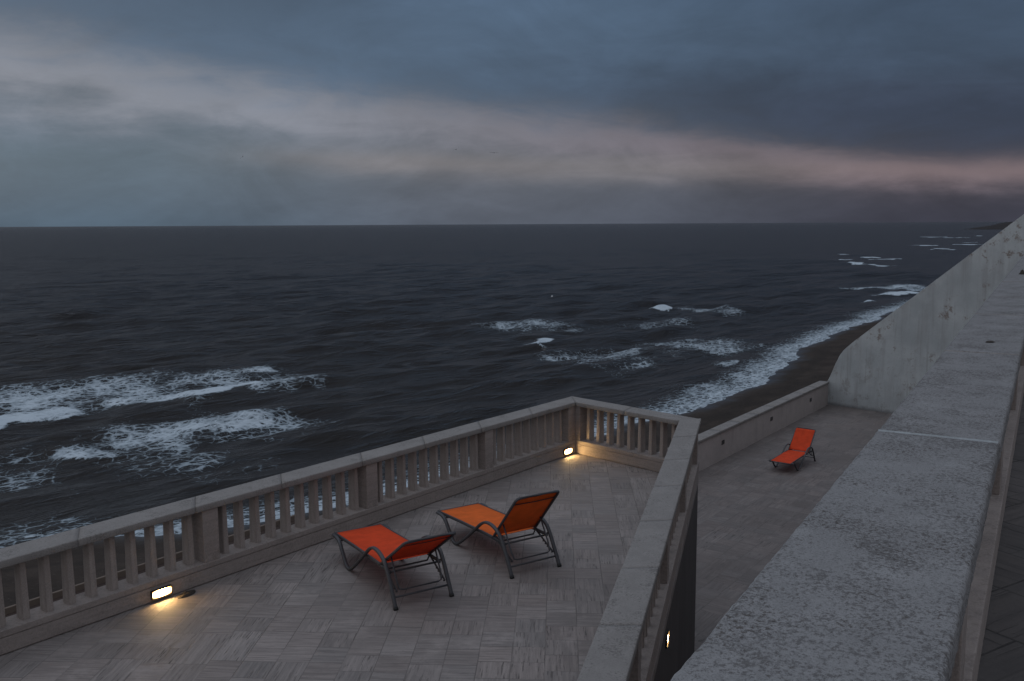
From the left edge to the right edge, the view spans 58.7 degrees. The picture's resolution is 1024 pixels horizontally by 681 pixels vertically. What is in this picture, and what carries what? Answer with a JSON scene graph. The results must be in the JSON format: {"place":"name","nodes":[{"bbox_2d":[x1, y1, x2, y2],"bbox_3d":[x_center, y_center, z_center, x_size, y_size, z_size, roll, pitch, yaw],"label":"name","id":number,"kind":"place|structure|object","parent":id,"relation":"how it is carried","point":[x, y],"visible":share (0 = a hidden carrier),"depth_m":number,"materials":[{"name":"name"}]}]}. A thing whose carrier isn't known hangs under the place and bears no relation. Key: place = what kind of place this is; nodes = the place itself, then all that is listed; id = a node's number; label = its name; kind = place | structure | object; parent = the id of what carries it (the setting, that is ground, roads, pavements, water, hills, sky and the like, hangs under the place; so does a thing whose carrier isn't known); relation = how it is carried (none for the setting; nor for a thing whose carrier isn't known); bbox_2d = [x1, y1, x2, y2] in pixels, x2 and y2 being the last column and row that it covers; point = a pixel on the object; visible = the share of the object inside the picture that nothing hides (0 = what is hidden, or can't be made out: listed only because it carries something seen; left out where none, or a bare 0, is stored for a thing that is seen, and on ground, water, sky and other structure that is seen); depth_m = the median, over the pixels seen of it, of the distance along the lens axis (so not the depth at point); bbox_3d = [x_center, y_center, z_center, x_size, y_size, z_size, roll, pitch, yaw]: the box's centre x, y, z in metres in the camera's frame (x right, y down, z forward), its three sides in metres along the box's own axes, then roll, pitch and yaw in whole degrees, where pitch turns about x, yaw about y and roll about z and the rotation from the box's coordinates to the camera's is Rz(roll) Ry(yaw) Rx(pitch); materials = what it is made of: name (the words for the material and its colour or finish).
{"place":"outdoors","nodes":[
{"label":"outdoors","id":0,"kind":"place"},
{"bbox_2d":[0,311,893,606],"bbox_3d":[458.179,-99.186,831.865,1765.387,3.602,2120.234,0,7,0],"label":"beach","id":1,"kind":"structure","parent":0,"point":[814,363],"depth_m":47.50,"materials":[{"name":"brown sand"}]},
{"bbox_2d":[5,515,294,616],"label":"beach kerb","id":2,"kind":"structure","parent":1,"relation":"on","point":[35,602],"depth_m":23.87,"materials":[{"name":"grey concrete"}]},
{"bbox_2d":[0,222,1002,547],"bbox_3d":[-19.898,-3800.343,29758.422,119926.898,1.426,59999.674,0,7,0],"label":"sea","id":3,"kind":"structure","parent":0,"point":[142,368],"depth_m":87.26,"materials":[{"name":"blue liquid"}]},
{"bbox_2d":[0,0,1023,226],"label":"sky","id":4,"kind":"structure","parent":0,"point":[113,112],"materials":[{"name":"grey"}]},
{"bbox_2d":[694,405,891,651],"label":"terrace floor","id":5,"kind":"structure","parent":0,"point":[755,507],"depth_m":23.29,"materials":[{"name":"grey concrete"}]},
{"bbox_2d":[654,487,697,680],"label":"retaining wall","id":6,"kind":"structure","parent":5,"relation":"on","point":[676,655],"depth_m":11.90,"materials":[{"name":"grey concrete"}]},
{"bbox_2d":[0,453,698,680],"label":"terrace floor","id":7,"kind":"structure","parent":6,"relation":"on","point":[318,612],"depth_m":9.45,"materials":[{"name":"grey tile"}]},
{"bbox_2d":[177,589,195,597],"bbox_3d":[-3.555,2.757,9.950,0.124,0.036,0.248,3,8,26],"label":"cloth scrap","id":8,"kind":"object","parent":7,"relation":"on","point":[186,594],"visible":1,"depth_m":9.92,"materials":[{"name":"green fabric"}]},
{"bbox_2d":[0,396,575,655],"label":"balustrade","id":9,"kind":"object","parent":7,"relation":"on","point":[209,553],"visible":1,"depth_m":10.87,"materials":[{"name":"stone"}]},
{"bbox_2d":[150,584,172,599],"bbox_3d":[-3.790,2.708,9.805,0.080,0.094,0.237,5,9,38],"label":"wall lamp","id":10,"kind":"object","parent":9,"relation":"attached to","point":[160,592],"visible":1,"depth_m":9.78,"materials":[{"name":"beige"}]},
{"bbox_2d":[563,447,572,454],"bbox_3d":[0.952,1.917,15.787,0.080,0.094,0.237,5,9,38],"label":"wall lamp","id":11,"kind":"object","parent":9,"relation":"attached to","point":[567,451],"visible":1,"depth_m":15.77,"materials":[{"name":"beige"}]},
{"bbox_2d":[332,523,455,610],"bbox_3d":[-1.366,2.317,10.330,0.710,0.806,2.060,-5,9,-31],"label":"sun lounger","id":12,"kind":"object","parent":7,"relation":"on","point":[381,545],"visible":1,"depth_m":10.01,"materials":[{"name":"orange fabric"}]},
{"bbox_2d":[436,490,561,578],"bbox_3d":[-0.202,2.119,11.210,0.710,0.963,1.921,-5,9,-32],"label":"sun lounger","id":13,"kind":"object","parent":7,"relation":"on","point":[524,513],"visible":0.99,"depth_m":10.76,"materials":[{"name":"orange fabric"}]},
{"bbox_2d":[572,396,697,471],"bbox_3d":[1.912,1.594,15.338,0.363,0.922,2.754,-7,10,-44],"label":"balustrade","id":14,"kind":"object","parent":7,"relation":"on","point":[609,449],"visible":0.93,"depth_m":15.30,"materials":[{"name":"stone"}]},
{"bbox_2d":[577,418,700,680],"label":"balustrade","id":15,"kind":"object","parent":7,"relation":"on","point":[624,646],"visible":1,"depth_m":8.53,"materials":[{"name":"stone"}]},
{"bbox_2d":[665,629,668,648],"bbox_3d":[1.591,3.111,9.499,0.084,0.112,0.222,2,8,15],"label":"wall lamp","id":16,"kind":"object","parent":6,"relation":"attached to","point":[666,640],"visible":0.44,"depth_m":9.42,"materials":[{"name":"beige"}]},
{"bbox_2d":[658,381,828,470],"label":"sea parapet","id":17,"kind":"structure","parent":5,"relation":"on","point":[741,432],"depth_m":29.36,"materials":[{"name":"concrete"}]},
{"bbox_2d":[769,427,815,470],"bbox_3d":[8.150,3.168,26.364,0.710,0.944,1.942,5,9,38],"label":"sun lounger","id":18,"kind":"object","parent":5,"relation":"on","point":[802,439],"visible":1,"depth_m":26.70,"materials":[{"name":"orange fabric"}]},
{"bbox_2d":[828,214,1023,413],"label":"stair wall","id":19,"kind":"structure","parent":5,"relation":"on","point":[884,365],"depth_m":32.56,"materials":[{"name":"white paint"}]},
{"bbox_2d":[970,222,1012,229],"bbox_3d":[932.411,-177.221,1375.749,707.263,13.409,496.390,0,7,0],"label":"headland","id":20,"kind":"structure","parent":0,"point":[1001,226],"depth_m":1171.46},
{"bbox_2d":[977,394,1023,680],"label":"deck floor","id":21,"kind":"structure","parent":0,"point":[1002,656],"depth_m":4.01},
{"bbox_2d":[671,255,1023,680],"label":"parapet wall","id":22,"kind":"structure","parent":21,"relation":"on","point":[880,565],"depth_m":2.11,"materials":[{"name":"concrete"}]}
]}

